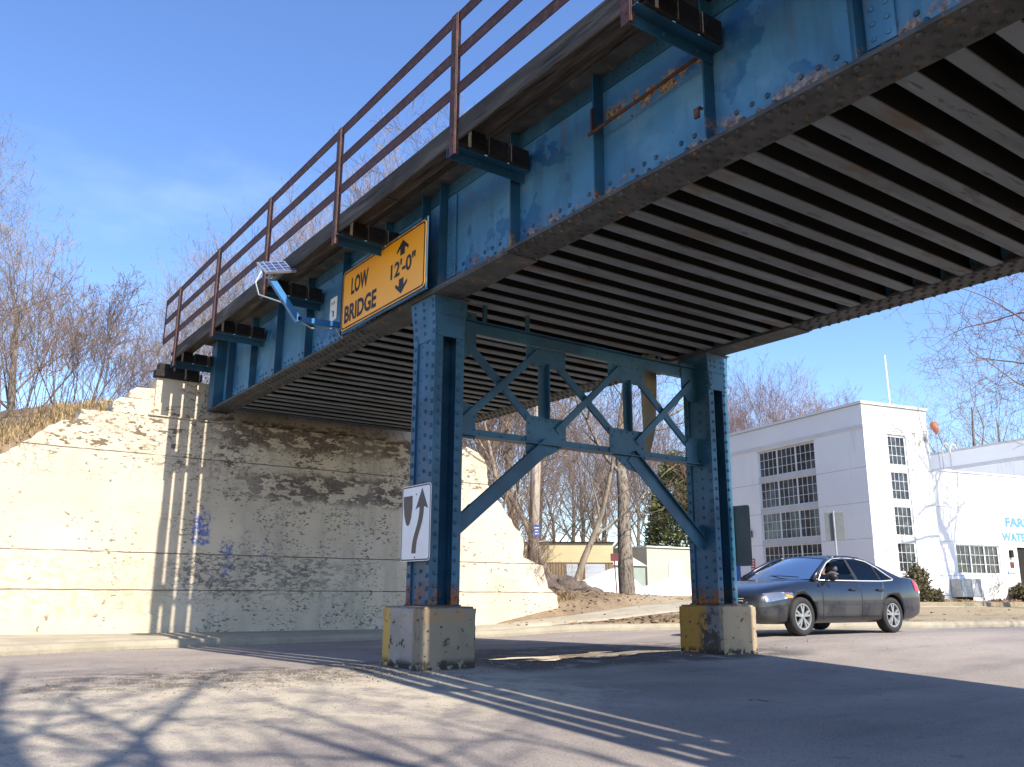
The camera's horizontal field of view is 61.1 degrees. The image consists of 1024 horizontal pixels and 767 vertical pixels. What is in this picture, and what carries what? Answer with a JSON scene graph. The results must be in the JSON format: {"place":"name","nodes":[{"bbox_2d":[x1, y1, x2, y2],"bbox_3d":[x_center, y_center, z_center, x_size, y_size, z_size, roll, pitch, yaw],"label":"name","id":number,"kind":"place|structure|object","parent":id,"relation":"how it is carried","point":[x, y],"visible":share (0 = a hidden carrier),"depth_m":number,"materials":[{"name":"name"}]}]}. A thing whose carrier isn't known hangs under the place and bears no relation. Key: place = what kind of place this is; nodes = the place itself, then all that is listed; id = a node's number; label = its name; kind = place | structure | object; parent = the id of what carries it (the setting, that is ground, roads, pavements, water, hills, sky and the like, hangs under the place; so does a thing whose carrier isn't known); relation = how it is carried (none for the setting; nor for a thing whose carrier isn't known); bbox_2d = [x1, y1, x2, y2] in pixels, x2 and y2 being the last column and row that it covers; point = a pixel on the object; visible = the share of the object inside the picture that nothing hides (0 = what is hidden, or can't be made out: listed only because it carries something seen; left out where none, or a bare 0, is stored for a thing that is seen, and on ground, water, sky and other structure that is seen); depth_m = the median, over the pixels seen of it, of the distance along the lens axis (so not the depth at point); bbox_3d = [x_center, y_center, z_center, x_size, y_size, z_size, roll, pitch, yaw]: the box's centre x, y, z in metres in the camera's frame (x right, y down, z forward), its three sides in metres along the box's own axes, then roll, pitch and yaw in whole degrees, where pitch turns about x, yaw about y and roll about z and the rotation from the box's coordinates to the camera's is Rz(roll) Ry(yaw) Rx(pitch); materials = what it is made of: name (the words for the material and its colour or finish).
{"place":"outdoors","nodes":[
{"label":"outdoors","id":0,"kind":"place"},
{"bbox_2d":[0,624,529,644],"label":"pavement","id":1,"kind":"structure","parent":0,"point":[30,639],"depth_m":15.11,"materials":[{"name":"concrete"}]},
{"bbox_2d":[0,627,1023,766],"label":"road","id":2,"kind":"structure","parent":0,"point":[164,732],"depth_m":7.21,"materials":[{"name":"asphalt"}]},
{"bbox_2d":[382,606,475,670],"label":"concrete block","id":3,"kind":"structure","parent":2,"relation":"on","point":[423,638],"depth_m":9.51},
{"bbox_2d":[163,0,1023,605],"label":"railway bridge","id":4,"kind":"structure","parent":3,"relation":"on","point":[643,194],"depth_m":9.73,"materials":[{"name":"blue paint"}]},
{"bbox_2d":[255,261,348,337],"bbox_3d":[-3.017,-1.251,12.579,1.445,1.154,0.405,7,-15,-27],"label":"solar unit","id":5,"kind":"object","parent":4,"relation":"attached to","point":[272,269],"visible":0.88,"depth_m":12.41,"materials":[{"name":"metal"}]},
{"bbox_2d":[329,296,337,320],"bbox_3d":[-2.664,-1.111,12.950,0.004,0.360,0.240,10,-16,-34],"label":"bridge notice","id":6,"kind":"object","parent":4,"relation":"attached to","point":[333,309],"visible":0.88,"depth_m":12.94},
{"bbox_2d":[341,215,429,334],"bbox_3d":[-1.721,-1.380,11.585,0.092,0.957,2.430,10,-16,-34],"label":"bridge sign","id":7,"kind":"object","parent":4,"relation":"attached to","point":[396,270],"visible":1,"depth_m":11.40,"materials":[{"name":"metal"}]},
{"bbox_2d":[400,482,431,561],"bbox_3d":[-1.115,1.634,10.185,0.051,0.885,0.690,10,-16,-34],"label":"keep right sign","id":8,"kind":"object","parent":4,"relation":"attached to","point":[416,523],"visible":1,"depth_m":10.16,"materials":[{"name":"metal"}]},
{"bbox_2d":[733,505,752,565],"bbox_3d":[3.303,2.284,12.989,0.005,0.885,0.690,10,-16,-34],"label":"sign","id":9,"kind":"object","parent":4,"relation":"attached to","point":[743,540],"visible":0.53,"depth_m":12.83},
{"bbox_2d":[490,650,679,660],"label":"puddle","id":10,"kind":"object","parent":2,"relation":"on","point":[588,655],"visible":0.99,"depth_m":11.32,"materials":[{"name":"black liquid"}]},
{"bbox_2d":[679,604,757,654],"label":"concrete block","id":11,"kind":"structure","parent":2,"relation":"on","point":[722,629],"depth_m":12.23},
{"bbox_2d":[737,555,919,635],"bbox_3d":[5.867,4.109,17.002,5.110,1.477,2.180,10,-16,-34],"label":"car","id":12,"kind":"object","parent":2,"relation":"on","point":[794,596],"visible":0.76,"depth_m":16.26,"materials":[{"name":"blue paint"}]},
{"bbox_2d":[0,403,1023,625],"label":"ground","id":13,"kind":"structure","parent":0,"point":[924,614],"depth_m":22.04,"materials":[{"name":"brown soil"}]},
{"bbox_2d":[0,265,92,433],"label":"brush bush","id":14,"kind":"object","parent":13,"relation":"on","point":[27,346],"visible":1,"depth_m":17.02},
{"bbox_2d":[0,112,105,402],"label":"bare tree","id":15,"kind":"object","parent":13,"relation":"on","point":[2,241],"visible":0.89,"depth_m":23.31,"materials":[{"name":"brown plant"}]},
{"bbox_2d":[0,203,106,409],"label":"bare tree","id":16,"kind":"object","parent":13,"relation":"on","point":[9,397],"visible":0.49,"depth_m":27.00,"materials":[{"name":"brown plant"}]},
{"bbox_2d":[0,254,138,405],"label":"brush bush","id":17,"kind":"object","parent":13,"relation":"on","point":[77,365],"visible":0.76,"depth_m":19.91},
{"bbox_2d":[0,251,143,410],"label":"brush bush","id":18,"kind":"object","parent":13,"relation":"on","point":[36,380],"visible":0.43,"depth_m":23.11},
{"bbox_2d":[0,280,156,415],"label":"brush bush","id":19,"kind":"object","parent":13,"relation":"on","point":[24,361],"visible":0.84,"depth_m":18.99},
{"bbox_2d":[1,259,170,406],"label":"brush bush","id":20,"kind":"object","parent":13,"relation":"on","point":[64,390],"visible":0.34,"depth_m":25.69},
{"bbox_2d":[38,283,167,403],"bbox_3d":[-9.671,-0.744,20.098,2.117,2.749,3.428,-2,-14,11],"label":"brush bush","id":21,"kind":"object","parent":13,"relation":"on","point":[106,382],"visible":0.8,"depth_m":20.45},
{"bbox_2d":[37,263,170,401],"bbox_3d":[-10.992,-0.927,23.356,3.221,4.913,3.195,-4,-14,18],"label":"bare tree","id":22,"kind":"object","parent":13,"relation":"on","point":[116,317],"visible":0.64,"depth_m":23.38,"materials":[{"name":"brown plant"}]},
{"bbox_2d":[48,308,171,401],"bbox_3d":[-9.410,-0.476,20.294,1.764,2.291,2.856,-13,-19,43],"label":"brush bush","id":23,"kind":"object","parent":13,"relation":"on","point":[135,371],"visible":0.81,"depth_m":20.50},
{"bbox_2d":[87,329,180,398],"bbox_3d":[-9.567,-0.200,21.777,2.304,2.424,2.104,6,-15,-23],"label":"brush bush","id":24,"kind":"object","parent":13,"relation":"on","point":[128,365],"visible":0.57,"depth_m":21.58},
{"bbox_2d":[102,269,250,394],"bbox_3d":[-13.098,-0.346,36.346,7.525,11.462,9.024,12,-18,-39],"label":"bare tree","id":25,"kind":"object","parent":13,"relation":"on","point":[173,329],"visible":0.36,"depth_m":37.07,"materials":[{"name":"beige plant"}]},
{"bbox_2d":[108,232,252,395],"bbox_3d":[-14.856,-0.360,40.576,8.417,13.733,9.747,8,-16,-29],"label":"bare tree","id":26,"kind":"object","parent":13,"relation":"on","point":[195,301],"visible":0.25,"depth_m":40.00,"materials":[{"name":"beige plant"}]},
{"bbox_2d":[149,231,282,382],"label":"bare tree","id":27,"kind":"object","parent":13,"relation":"on","point":[231,290],"visible":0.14,"depth_m":40.29,"materials":[{"name":"beige plant"}]},
{"bbox_2d":[119,177,340,382],"bbox_3d":[-10.138,-0.273,37.844,10.570,17.246,12.240,1,-14,-1],"label":"bare tree","id":28,"kind":"object","parent":13,"relation":"on","point":[272,257],"visible":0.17,"depth_m":36.93,"materials":[{"name":"beige plant"}]},
{"bbox_2d":[0,363,557,634],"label":"abutment","id":29,"kind":"object","parent":13,"relation":"on","point":[166,502],"visible":0.87,"depth_m":17.22,"materials":[{"name":"concrete"}]},
{"bbox_2d":[0,395,577,601],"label":"dry grass","id":30,"kind":"structure","parent":13,"relation":"on","point":[67,415],"depth_m":17.91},
{"bbox_2d":[250,191,332,269],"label":"bare tree","id":31,"kind":"object","parent":13,"relation":"on","point":[283,251],"visible":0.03,"depth_m":44.69,"materials":[{"name":"beige plant"}]},
{"bbox_2d":[161,168,464,439],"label":"bare tree","id":32,"kind":"object","parent":13,"relation":"on","point":[291,201],"visible":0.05,"depth_m":40.78,"materials":[{"name":"beige plant"}]},
{"bbox_2d":[281,173,384,255],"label":"bare tree","id":33,"kind":"object","parent":13,"relation":"on","point":[329,212],"visible":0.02,"depth_m":57.28,"materials":[{"name":"beige plant"}]},
{"bbox_2d":[288,118,406,240],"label":"bare tree","id":34,"kind":"object","parent":13,"relation":"on","point":[388,163],"visible":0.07,"depth_m":44.86,"materials":[{"name":"beige plant"}]},
{"bbox_2d":[308,92,617,465],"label":"bare tree","id":35,"kind":"object","parent":13,"relation":"on","point":[366,177],"visible":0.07,"depth_m":42.27,"materials":[{"name":"beige plant"}]},
{"bbox_2d":[462,413,512,476],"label":"bare tree","id":36,"kind":"object","parent":13,"relation":"on","point":[490,427],"visible":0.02,"depth_m":37.70,"materials":[{"name":"brown plant"}]},
{"bbox_2d":[462,422,513,493],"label":"bare tree","id":37,"kind":"object","parent":13,"relation":"on","point":[485,456],"visible":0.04,"depth_m":33.30,"materials":[{"name":"brown plant"}]},
{"bbox_2d":[462,432,545,517],"bbox_3d":[-0.937,2.668,22.616,2.972,3.127,2.715,9,-16,-32],"label":"brush bush","id":38,"kind":"object","parent":13,"relation":"on","point":[502,468],"visible":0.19,"depth_m":22.51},
{"bbox_2d":[0,620,1023,655],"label":"kerb","id":39,"kind":"structure","parent":13,"relation":"on","point":[38,648],"depth_m":16.39,"materials":[{"name":"concrete"}]},
{"bbox_2d":[462,402,570,507],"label":"bare tree","id":40,"kind":"object","parent":13,"relation":"on","point":[493,466],"visible":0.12,"depth_m":25.23,"materials":[{"name":"beige plant"}]},
{"bbox_2d":[367,170,676,528],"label":"bare tree","id":41,"kind":"object","parent":13,"relation":"on","point":[543,463],"visible":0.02,"depth_m":40.75,"materials":[{"name":"beige plant"}]},
{"bbox_2d":[462,402,583,572],"bbox_3d":[-0.553,2.771,27.594,5.869,8.287,5.776,10,-16,-34],"label":"bare tree","id":42,"kind":"object","parent":13,"relation":"on","point":[528,494],"visible":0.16,"depth_m":27.47,"materials":[{"name":"beige plant"}]},
{"bbox_2d":[489,462,567,558],"bbox_3d":[-0.044,4.311,26.093,3.716,3.909,3.394,-5,-14,19],"label":"brush bush","id":43,"kind":"object","parent":13,"relation":"on","point":[528,503],"visible":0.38,"depth_m":25.70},
{"bbox_2d":[498,479,559,559],"bbox_3d":[-0.609,4.141,23.472,3.808,3.054,2.352,0,-14,0],"label":"brush bush","id":44,"kind":"object","parent":13,"relation":"on","point":[514,513],"visible":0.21,"depth_m":23.37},
{"bbox_2d":[463,401,596,513],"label":"bare tree","id":45,"kind":"object","parent":13,"relation":"on","point":[556,454],"visible":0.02,"depth_m":44.61,"materials":[{"name":"brown plant"}]},
{"bbox_2d":[527,406,540,563],"bbox_3d":[0.823,1.992,24.239,1.762,8.110,0.326,2,-14,-6],"label":"utility pole","id":46,"kind":"object","parent":13,"relation":"on","point":[536,478],"visible":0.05,"depth_m":23.83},
{"bbox_2d":[500,481,570,559],"bbox_3d":[0.287,4.832,28.032,3.716,3.909,3.394,-11,-17,39],"label":"brush bush","id":47,"kind":"object","parent":13,"relation":"on","point":[523,536],"visible":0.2,"depth_m":27.64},
{"bbox_2d":[507,486,569,562],"bbox_3d":[0.404,3.810,22.281,2.534,2.525,1.449,-5,-15,21],"label":"brush bush","id":48,"kind":"object","parent":13,"relation":"on","point":[531,544],"visible":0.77,"depth_m":22.21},
{"bbox_2d":[524,535,555,581],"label":"brush bush","id":49,"kind":"object","parent":13,"relation":"on","point":[541,564],"visible":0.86,"depth_m":21.54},
{"bbox_2d":[463,391,617,524],"bbox_3d":[0.360,2.972,31.313,7.547,9.642,6.652,-5,-15,23],"label":"bare tree","id":50,"kind":"object","parent":13,"relation":"on","point":[545,471],"visible":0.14,"depth_m":31.69,"materials":[{"name":"brown plant"}]},
{"bbox_2d":[513,397,601,540],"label":"bare tree","id":51,"kind":"object","parent":13,"relation":"on","point":[558,470],"visible":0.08,"depth_m":69.59,"materials":[{"name":"brown plant"}]},
{"bbox_2d":[544,559,570,599],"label":"brush bush","id":52,"kind":"object","parent":13,"relation":"on","point":[555,576],"visible":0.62,"depth_m":21.88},
{"bbox_2d":[496,420,631,541],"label":"bare tree","id":53,"kind":"object","parent":13,"relation":"on","point":[555,519],"visible":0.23,"depth_m":58.13,"materials":[{"name":"brown plant"}]},
{"bbox_2d":[523,541,613,579],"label":"cream garage","id":54,"kind":"structure","parent":13,"relation":"on","point":[599,560],"depth_m":46.92,"materials":[{"name":"beige paint"}]},
{"bbox_2d":[585,564,604,578],"bbox_3d":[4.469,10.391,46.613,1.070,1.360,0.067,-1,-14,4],"label":"garage door","id":55,"kind":"structure","parent":54,"relation":"in","point":[594,569],"depth_m":46.68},
{"bbox_2d":[555,575,582,590],"bbox_3d":[1.590,5.993,25.400,1.119,0.753,0.762,10,-16,-34],"label":"rock","id":56,"kind":"object","parent":13,"relation":"on","point":[560,579],"visible":0.31,"depth_m":25.16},
{"bbox_2d":[550,563,588,596],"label":"brush bush","id":57,"kind":"object","parent":13,"relation":"on","point":[569,582],"visible":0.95,"depth_m":22.23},
{"bbox_2d":[513,392,641,541],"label":"bare tree","id":58,"kind":"object","parent":13,"relation":"on","point":[582,492],"visible":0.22,"depth_m":63.99,"materials":[{"name":"brown plant"}]},
{"bbox_2d":[547,402,614,541],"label":"bare tree","id":59,"kind":"object","parent":13,"relation":"on","point":[573,489],"visible":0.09,"depth_m":85.02,"materials":[{"name":"brown plant"}]},
{"bbox_2d":[547,425,648,547],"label":"bare tree","id":60,"kind":"object","parent":13,"relation":"on","point":[604,537],"visible":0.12,"depth_m":70.99,"materials":[{"name":"brown plant"}]},
{"bbox_2d":[540,418,664,547],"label":"bare tree","id":61,"kind":"object","parent":13,"relation":"on","point":[594,510],"visible":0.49,"depth_m":58.51,"materials":[{"name":"brown plant"}]},
{"bbox_2d":[532,376,686,580],"bbox_3d":[3.638,2.631,27.241,5.248,8.524,5.284,10,-16,-34],"label":"bare tree","id":62,"kind":"object","parent":13,"relation":"on","point":[587,549],"visible":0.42,"depth_m":27.05,"materials":[{"name":"beige plant"}]},
{"bbox_2d":[582,568,654,594],"bbox_3d":[4.038,8.466,36.967,4.600,1.196,2.600,-1,-14,7],"label":"snow pile","id":63,"kind":"object","parent":13,"relation":"on","point":[604,581],"visible":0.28,"depth_m":36.29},
{"bbox_2d":[574,388,674,527],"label":"bare tree","id":64,"kind":"object","parent":13,"relation":"on","point":[631,515],"visible":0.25,"depth_m":70.52,"materials":[{"name":"brown plant"}]},
{"bbox_2d":[613,558,645,585],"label":"garage","id":65,"kind":"structure","parent":13,"relation":"on","point":[639,571],"depth_m":48.52,"materials":[{"name":"grey"}]},
{"bbox_2d":[593,405,672,545],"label":"bare tree","id":66,"kind":"object","parent":13,"relation":"on","point":[638,534],"visible":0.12,"depth_m":78.67,"materials":[{"name":"brown plant"}]},
{"bbox_2d":[611,400,684,546],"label":"bare tree","id":67,"kind":"object","parent":13,"relation":"on","point":[660,452],"visible":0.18,"depth_m":82.30,"materials":[{"name":"brown plant"}]},
{"bbox_2d":[556,358,743,593],"bbox_3d":[4.135,0.401,31.011,10.420,15.062,7.082,9,-16,-32],"label":"bare tree","id":68,"kind":"object","parent":13,"relation":"on","point":[626,581],"visible":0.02,"depth_m":28.78,"materials":[{"name":"brown plant"}]},
{"bbox_2d":[617,394,683,530],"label":"bare tree","id":69,"kind":"object","parent":13,"relation":"on","point":[654,446],"visible":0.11,"depth_m":88.63,"materials":[{"name":"brown plant"}]},
{"bbox_2d":[613,546,690,585],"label":"pale shed","id":70,"kind":"structure","parent":13,"relation":"on","point":[662,563],"depth_m":54.39,"materials":[{"name":"white paint"}]},
{"bbox_2d":[668,561,683,576],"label":"door","id":71,"kind":"structure","parent":70,"relation":"in","point":[674,567],"depth_m":54.69,"materials":[{"name":"white paint"}]},
{"bbox_2d":[640,449,688,547],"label":"evergreen tree","id":72,"kind":"object","parent":13,"relation":"on","point":[663,527],"visible":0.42,"depth_m":63.70,"materials":[{"name":"green plant"}]},
{"bbox_2d":[643,581,687,595],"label":"snow pile","id":73,"kind":"object","parent":13,"relation":"on","point":[660,588],"visible":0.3,"depth_m":44.60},
{"bbox_2d":[664,575,690,595],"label":"snow pile","id":74,"kind":"object","parent":13,"relation":"on","point":[681,584],"visible":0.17,"depth_m":46.37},
{"bbox_2d":[657,375,769,507],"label":"bare tree","id":75,"kind":"object","parent":13,"relation":"on","point":[733,422],"visible":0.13,"depth_m":60.62,"materials":[{"name":"beige plant"}]},
{"bbox_2d":[677,369,778,432],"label":"bare tree","id":76,"kind":"object","parent":13,"relation":"on","point":[744,401],"visible":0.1,"depth_m":80.18,"materials":[{"name":"beige plant"}]},
{"bbox_2d":[492,601,988,626],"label":"footpath","id":77,"kind":"structure","parent":13,"relation":"on","point":[631,611],"depth_m":21.15,"materials":[{"name":"concrete"}]},
{"bbox_2d":[951,579,982,599],"bbox_3d":[16.394,7.503,31.236,1.060,0.920,0.425,6,-15,-23],"label":"meter cabinet","id":78,"kind":"object","parent":77,"relation":"on","point":[964,589],"visible":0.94,"depth_m":31.08,"materials":[{"name":"metal"}]},
{"bbox_2d":[475,589,1017,628],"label":"fallen leaves","id":79,"kind":"object","parent":13,"relation":"on","point":[639,606],"visible":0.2,"depth_m":21.40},
{"bbox_2d":[727,348,810,433],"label":"bare tree","id":80,"kind":"object","parent":13,"relation":"on","point":[760,405],"visible":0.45,"depth_m":64.88,"materials":[{"name":"beige plant"}]},
{"bbox_2d":[737,361,833,428],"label":"bare tree","id":81,"kind":"object","parent":13,"relation":"on","point":[777,407],"visible":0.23,"depth_m":67.53,"materials":[{"name":"beige plant"}]},
{"bbox_2d":[753,374,846,425],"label":"bare tree","id":82,"kind":"object","parent":13,"relation":"on","point":[814,395],"visible":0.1,"depth_m":57.82,"materials":[{"name":"beige plant"}]},
{"bbox_2d":[824,511,845,555],"bbox_3d":[8.281,4.693,22.039,0.468,2.900,0.081,-5,-14,20],"label":"road sign","id":83,"kind":"object","parent":13,"relation":"on","point":[834,528],"visible":0.88,"depth_m":22.30,"materials":[{"name":"metal"}]},
{"bbox_2d":[729,400,1023,600],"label":"white building","id":84,"kind":"structure","parent":13,"relation":"on","point":[886,485],"depth_m":32.38,"materials":[{"name":"paint"}]},
{"bbox_2d":[758,442,815,477],"bbox_3d":[10.942,3.074,34.606,0.687,1.086,3.221,10,-16,-34],"label":"window","id":85,"kind":"structure","parent":84,"relation":"in","point":[801,457],"depth_m":34.58,"materials":[{"name":"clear glass"}]},
{"bbox_2d":[760,474,817,508],"bbox_3d":[10.935,4.299,34.311,0.687,1.106,3.221,10,-16,-34],"label":"window","id":86,"kind":"structure","parent":84,"relation":"in","point":[798,490],"depth_m":34.28,"materials":[{"name":"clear glass"}]},
{"bbox_2d":[762,508,820,539],"bbox_3d":[10.928,5.534,34.013,0.687,1.106,3.221,10,-16,-34],"label":"window","id":87,"kind":"structure","parent":84,"relation":"in","point":[806,522],"depth_m":33.99,"materials":[{"name":"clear glass"}]},
{"bbox_2d":[764,543,821,565],"bbox_3d":[10.920,6.817,33.704,0.687,1.126,3.221,10,-16,-34],"label":"window","id":88,"kind":"structure","parent":84,"relation":"in","point":[772,552],"depth_m":33.83,"materials":[{"name":"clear glass"}]},
{"bbox_2d":[887,436,906,465],"bbox_3d":[13.972,2.448,31.553,0.899,1.106,0.215,10,-16,-34],"label":"window","id":89,"kind":"structure","parent":84,"relation":"in","point":[896,445],"depth_m":31.59,"materials":[{"name":"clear glass"}]},
{"bbox_2d":[890,471,910,499],"bbox_3d":[13.965,3.687,31.254,0.899,1.056,0.215,10,-16,-34],"label":"window","id":90,"kind":"structure","parent":84,"relation":"in","point":[899,480],"depth_m":31.28,"materials":[{"name":"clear glass"}]},
{"bbox_2d":[894,506,913,535],"bbox_3d":[13.958,4.907,30.960,0.899,1.086,0.215,10,-16,-34],"label":"window","id":91,"kind":"structure","parent":84,"relation":"in","point":[903,515],"depth_m":30.99,"materials":[{"name":"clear glass"}]},
{"bbox_2d":[897,542,916,571],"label":"window","id":92,"kind":"structure","parent":84,"relation":"in","point":[906,551],"depth_m":30.69,"materials":[{"name":"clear glass"}]},
{"bbox_2d":[941,443,956,469],"bbox_3d":[16.602,2.804,32.887,0.726,1.114,0.157,6,-15,-23],"label":"roof ladder","id":93,"kind":"object","parent":84,"relation":"on","point":[948,447],"visible":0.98,"depth_m":32.88,"materials":[{"name":"metal"}]},
{"bbox_2d":[956,544,1000,574],"bbox_3d":[17.296,6.545,32.230,2.261,1.076,0.492,10,-16,-34],"label":"window","id":94,"kind":"structure","parent":84,"relation":"in","point":[971,559],"depth_m":32.25,"materials":[{"name":"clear glass"}]},
{"bbox_2d":[1017,547,1023,583],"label":"door","id":95,"kind":"structure","parent":84,"relation":"in","point":[1020,551],"depth_m":33.16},
{"bbox_2d":[883,272,1023,442],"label":"bare tree","id":96,"kind":"object","parent":13,"relation":"on","point":[983,330],"visible":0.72,"depth_m":31.26,"materials":[{"name":"beige plant"}]},
{"bbox_2d":[886,341,1023,452],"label":"bare tree","id":97,"kind":"object","parent":13,"relation":"on","point":[974,433],"visible":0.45,"depth_m":52.68,"materials":[{"name":"brown plant"}]},
{"bbox_2d":[920,601,1023,606],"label":"planting bed","id":98,"kind":"object","parent":13,"relation":"on","point":[991,604],"visible":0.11,"depth_m":30.27,"materials":[{"name":"soil"}]},
{"bbox_2d":[903,557,933,601],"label":"clipped bush","id":99,"kind":"object","parent":98,"relation":"on","point":[916,573],"visible":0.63,"depth_m":29.65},
{"bbox_2d":[927,587,946,601],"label":"clipped bush","id":100,"kind":"object","parent":98,"relation":"on","point":[938,595],"visible":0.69,"depth_m":29.85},
{"bbox_2d":[981,567,1004,601],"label":"bare shrub","id":101,"kind":"object","parent":98,"relation":"on","point":[994,586],"visible":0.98,"depth_m":31.30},
{"bbox_2d":[1008,581,1023,600],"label":"clipped bush","id":102,"kind":"object","parent":98,"relation":"on","point":[1017,589],"visible":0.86,"depth_m":32.05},
{"bbox_2d":[931,361,1023,451],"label":"bare tree","id":103,"kind":"object","parent":13,"relation":"on","point":[989,415],"visible":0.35,"depth_m":56.65,"materials":[{"name":"brown plant"}]},
{"bbox_2d":[986,295,1023,448],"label":"bare tree","id":104,"kind":"object","parent":13,"relation":"on","point":[1015,378],"visible":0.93,"depth_m":29.90,"materials":[{"name":"brown plant"}]},
{"bbox_2d":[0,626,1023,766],"bbox_3d":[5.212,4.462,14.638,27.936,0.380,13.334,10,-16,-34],"label":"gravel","id":105,"kind":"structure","parent":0,"point":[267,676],"depth_m":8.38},
{"bbox_2d":[0,0,1023,547],"label":"sky","id":106,"kind":"structure","parent":0,"point":[144,120],"materials":[{"name":"blue"}]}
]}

